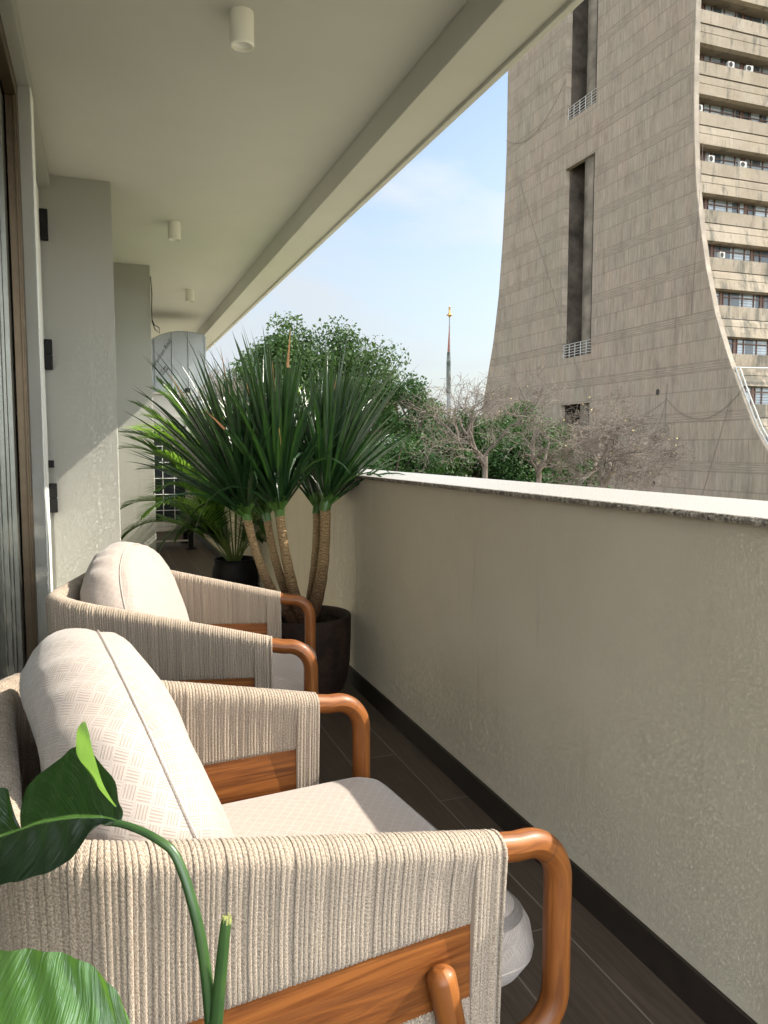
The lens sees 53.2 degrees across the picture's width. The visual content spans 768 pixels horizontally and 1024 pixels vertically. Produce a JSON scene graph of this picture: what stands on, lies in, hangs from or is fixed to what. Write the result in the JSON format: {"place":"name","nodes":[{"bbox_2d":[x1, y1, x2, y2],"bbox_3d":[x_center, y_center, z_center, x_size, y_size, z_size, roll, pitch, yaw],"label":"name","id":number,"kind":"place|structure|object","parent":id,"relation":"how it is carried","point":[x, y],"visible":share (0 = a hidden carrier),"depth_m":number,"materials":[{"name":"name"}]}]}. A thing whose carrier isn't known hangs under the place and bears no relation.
{"place":"outdoors","nodes":[
{"label":"outdoors","id":0,"kind":"place"},
{"bbox_2d":[184,364,248,417],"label":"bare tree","id":1,"kind":"object","parent":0,"point":[217,391],"visible":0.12,"depth_m":25.72,"materials":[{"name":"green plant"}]},
{"bbox_2d":[197,375,241,402],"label":"leafy tree","id":2,"kind":"object","parent":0,"point":[222,389],"visible":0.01,"depth_m":39.20,"materials":[{"name":"green plant"}]},
{"bbox_2d":[16,0,583,351],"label":"ceiling","id":3,"kind":"structure","parent":0,"point":[292,140],"depth_m":3.68,"materials":[{"name":"paint"}]},
{"bbox_2d":[168,221,180,240],"bbox_3d":[-1.532,-2.051,5.597,0.092,0.122,0.092,-2,5,-20],"label":"ceiling light","id":4,"kind":"object","parent":3,"relation":"attached to","point":[174,230],"visible":1,"depth_m":5.56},
{"bbox_2d":[185,289,194,302],"bbox_3d":[-2.018,-2.249,7.969,0.092,0.122,0.092,-2,5,-20],"label":"ceiling light","id":5,"kind":"object","parent":3,"relation":"attached to","point":[189,296],"visible":1,"depth_m":7.93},
{"bbox_2d":[229,6,253,52],"bbox_3d":[-0.539,-1.827,2.902,0.092,0.122,0.092,-2,5,-20],"label":"ceiling light","id":6,"kind":"object","parent":3,"relation":"attached to","point":[241,24],"visible":1,"depth_m":2.87,"materials":[{"name":"white metal"}]},
{"bbox_2d":[219,311,413,442],"bbox_3d":[-3.553,0.046,31.756,8.617,16.169,8.408,2,5,22],"label":"leafy tree","id":7,"kind":"object","parent":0,"point":[283,341],"visible":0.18,"depth_m":30.49,"materials":[{"name":"green plant"}]},
{"bbox_2d":[185,71,507,442],"label":"sky","id":8,"kind":"structure","parent":0,"point":[430,240],"materials":[{"name":"blue"}]},
{"bbox_2d":[333,364,413,449],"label":"leafy tree","id":9,"kind":"object","parent":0,"point":[393,409],"visible":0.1,"depth_m":28.89,"materials":[{"name":"green plant"}]},
{"bbox_2d":[363,430,447,474],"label":"leafy tree","id":10,"kind":"object","parent":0,"point":[429,466],"visible":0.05,"depth_m":21.90,"materials":[{"name":"green plant"}]},
{"bbox_2d":[368,371,476,476],"bbox_3d":[1.574,1.756,27.459,5.584,13.475,4.948,-4,7,-43],"label":"leafy tree","id":11,"kind":"object","parent":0,"point":[450,470],"visible":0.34,"depth_m":26.26,"materials":[{"name":"green plant"}]},
{"bbox_2d":[156,531,705,1023],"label":"balcony floor","id":12,"kind":"structure","parent":0,"point":[614,979],"depth_m":2.16,"materials":[{"name":"brown wood"}]},
{"bbox_2d":[0,0,55,658],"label":"apartment wall","id":13,"kind":"structure","parent":12,"relation":"on","point":[34,168],"depth_m":3.41,"materials":[{"name":"paint"}]},
{"bbox_2d":[0,14,38,679],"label":"sliding door","id":14,"kind":"structure","parent":13,"relation":"attached to","point":[17,642],"depth_m":3.26,"materials":[{"name":"brown metal"}]},
{"bbox_2d":[36,182,57,591],"bbox_3d":[-1.853,-0.496,4.120,0.088,2.784,1.253,-2,5,-20],"label":"side door","id":15,"kind":"structure","parent":13,"relation":"attached to","point":[47,357],"depth_m":4.63,"materials":[{"name":"paint"}]},
{"bbox_2d":[36,182,52,591],"bbox_3d":[-1.875,-0.495,4.111,0.042,2.784,1.250,-2,5,-20],"label":"door leaf","id":16,"kind":"structure","parent":15,"relation":"in","point":[37,194],"depth_m":4.60,"materials":[{"name":"white paint"}]},
{"bbox_2d":[42,175,120,587],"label":"wide pillar","id":17,"kind":"structure","parent":12,"relation":"on","point":[79,279],"depth_m":4.76,"materials":[{"name":"paint"}]},
{"bbox_2d":[0,721,231,1023],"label":"broad leaf plant","id":18,"kind":"object","parent":12,"relation":"on","point":[70,802],"visible":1,"depth_m":0.68,"materials":[{"name":"green plant"}]},
{"bbox_2d":[113,262,156,551],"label":"pillar","id":19,"kind":"structure","parent":12,"relation":"on","point":[132,313],"depth_m":6.93,"materials":[{"name":"paint"}]},
{"bbox_2d":[150,276,159,332],"bbox_3d":[-2.069,-1.870,6.920,0.076,0.504,0.017,-1,5,-8],"label":"hanging cable","id":20,"kind":"object","parent":19,"relation":"hanging from","point":[151,308],"visible":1,"depth_m":6.92,"materials":[{"name":"black metal"}]},
{"bbox_2d":[153,394,197,549],"bbox_3d":[-2.896,-0.503,9.632,0.985,1.902,0.803,-2,5,-20],"label":"condenser unit","id":21,"kind":"object","parent":12,"relation":"on","point":[166,510],"visible":0.03,"depth_m":9.35,"materials":[{"name":"white metal"}]},
{"bbox_2d":[151,331,206,394],"bbox_3d":[-2.711,-1.822,9.498,0.915,0.762,0.675,-2,5,-20],"label":"duct hood","id":22,"kind":"object","parent":21,"relation":"on","point":[173,348],"visible":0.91,"depth_m":9.24,"materials":[{"name":"grey metal"}]},
{"bbox_2d":[45,541,317,693],"bbox_3d":[-0.682,0.564,2.817,0.873,0.915,0.927,0,5,-6],"label":"armchair","id":23,"kind":"object","parent":12,"relation":"on","point":[156,612],"visible":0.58,"depth_m":2.46,"materials":[{"name":"beige fabric"}]},
{"bbox_2d":[118,375,301,586],"bbox_3d":[-1.290,-0.190,6.373,1.716,1.819,1.838,4,6,42],"label":"potted palm","id":24,"kind":"object","parent":12,"relation":"on","point":[230,566],"visible":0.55,"depth_m":6.25,"materials":[{"name":"green plant"}]},
{"bbox_2d":[123,322,428,693],"bbox_3d":[-0.505,0.009,3.826,1.492,1.846,1.220,-2,5,-20],"label":"potted dracaena","id":25,"kind":"object","parent":12,"relation":"on","point":[272,442],"visible":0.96,"depth_m":3.65,"materials":[{"name":"plant"}]},
{"bbox_2d":[0,628,571,1023],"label":"armchair","id":26,"kind":"object","parent":12,"relation":"on","point":[360,896],"visible":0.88,"depth_m":1.09,"materials":[{"name":"fabric"}]},
{"bbox_2d":[193,468,767,1023],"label":"parapet wall","id":27,"kind":"structure","parent":12,"relation":"on","point":[579,674],"depth_m":2.03,"materials":[{"name":"paint"}]},
{"bbox_2d":[446,305,451,418],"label":"spire mast","id":28,"kind":"object","parent":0,"point":[448,362],"visible":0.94,"depth_m":88.95,"materials":[{"name":"grey metal"}]},
{"bbox_2d":[415,398,533,480],"bbox_3d":[3.358,1.748,31.468,6.869,12.825,5.194,-3,6,-32],"label":"leafy tree","id":29,"kind":"object","parent":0,"point":[479,440],"visible":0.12,"depth_m":30.20,"materials":[{"name":"brown plant"}]},
{"bbox_2d":[388,356,578,478],"bbox_3d":[2.390,2.159,22.819,5.556,13.412,5.222,3,5,28],"label":"bare tree","id":30,"kind":"object","parent":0,"point":[483,460],"visible":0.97,"depth_m":22.44,"materials":[{"name":"brown plant"}]},
{"bbox_2d":[456,399,577,477],"bbox_3d":[5.329,1.558,33.327,7.190,12.896,6.112,-2,5,-20],"label":"leafy tree","id":31,"kind":"object","parent":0,"point":[516,420],"visible":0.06,"depth_m":32.69,"materials":[{"name":"green plant"}]},
{"bbox_2d":[474,425,610,488],"bbox_3d":[6.127,2.500,29.595,5.968,11.638,4.328,-2,5,-20],"label":"leafy tree","id":32,"kind":"object","parent":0,"point":[506,470],"visible":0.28,"depth_m":28.09,"materials":[{"name":"green plant"}]},
{"bbox_2d":[500,407,586,482],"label":"bare tree","id":33,"kind":"object","parent":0,"point":[539,467],"visible":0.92,"depth_m":20.80,"materials":[{"name":"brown plant"}]},
{"bbox_2d":[473,0,767,500],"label":"concrete tower","id":34,"kind":"structure","parent":0,"point":[630,211],"depth_m":62.02,"materials":[{"name":"grey concrete"}]},
{"bbox_2d":[706,155,714,161],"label":"wall air conditioner","id":35,"kind":"object","parent":34,"relation":"on","point":[709,158],"depth_m":58.06,"materials":[{"name":"white metal"}]},
{"bbox_2d":[717,252,724,257],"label":"wall air conditioner","id":36,"kind":"object","parent":34,"relation":"on","point":[720,254],"depth_m":57.44,"materials":[{"name":"white metal"}]},
{"bbox_2d":[726,61,734,67],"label":"wall air conditioner","id":37,"kind":"object","parent":34,"relation":"on","point":[729,64],"depth_m":58.54,"materials":[{"name":"white metal"}]},
{"bbox_2d":[701,4,763,23],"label":"window frame","id":38,"kind":"structure","parent":34,"relation":"in","point":[703,6],"depth_m":59.74,"materials":[{"name":"brown metal"}]},
{"bbox_2d":[699,103,767,122],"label":"window frame","id":39,"kind":"structure","parent":34,"relation":"in","point":[740,115],"depth_m":60.55,"materials":[{"name":"brown metal"}]},
{"bbox_2d":[700,54,767,74],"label":"window frame","id":40,"kind":"structure","parent":34,"relation":"in","point":[702,57],"depth_m":59.98,"materials":[{"name":"brown metal"}]},
{"bbox_2d":[700,151,767,169],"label":"window frame","id":41,"kind":"structure","parent":34,"relation":"in","point":[702,157],"depth_m":60.49,"materials":[{"name":"brown metal"}]},
{"bbox_2d":[703,198,767,216],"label":"window frame","id":42,"kind":"structure","parent":34,"relation":"in","point":[706,201],"depth_m":60.36,"materials":[{"name":"metal"}]},
{"bbox_2d":[708,245,767,261],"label":"window frame","id":43,"kind":"structure","parent":34,"relation":"in","point":[712,247],"depth_m":59.68,"materials":[{"name":"brown metal"}]},
{"bbox_2d":[738,161,746,167],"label":"wall air conditioner","id":44,"kind":"object","parent":34,"relation":"on","point":[742,164],"depth_m":59.10,"materials":[{"name":"white metal"}]},
{"bbox_2d":[717,292,767,308],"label":"window frame","id":45,"kind":"structure","parent":34,"relation":"in","point":[721,296],"depth_m":58.82,"materials":[{"name":"brown metal"}]},
{"bbox_2d":[744,65,752,71],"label":"wall air conditioner","id":46,"kind":"object","parent":34,"relation":"on","point":[748,68],"depth_m":59.15,"materials":[{"name":"white metal"}]},
{"bbox_2d":[729,339,767,354],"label":"window frame","id":47,"kind":"structure","parent":34,"relation":"in","point":[735,343],"depth_m":57.06,"materials":[{"name":"brown metal"}]},
{"bbox_2d":[744,387,767,403],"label":"window frame","id":48,"kind":"structure","parent":34,"relation":"in","point":[753,392],"depth_m":55.59,"materials":[{"name":"metal"}]},
{"bbox_2d":[544,386,699,490],"bbox_3d":[5.860,2.926,19.615,3.771,12.418,5.258,1,5,10],"label":"bare tree","id":49,"kind":"object","parent":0,"point":[610,460],"visible":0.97,"depth_m":18.17,"materials":[{"name":"brown plant"}]}
]}

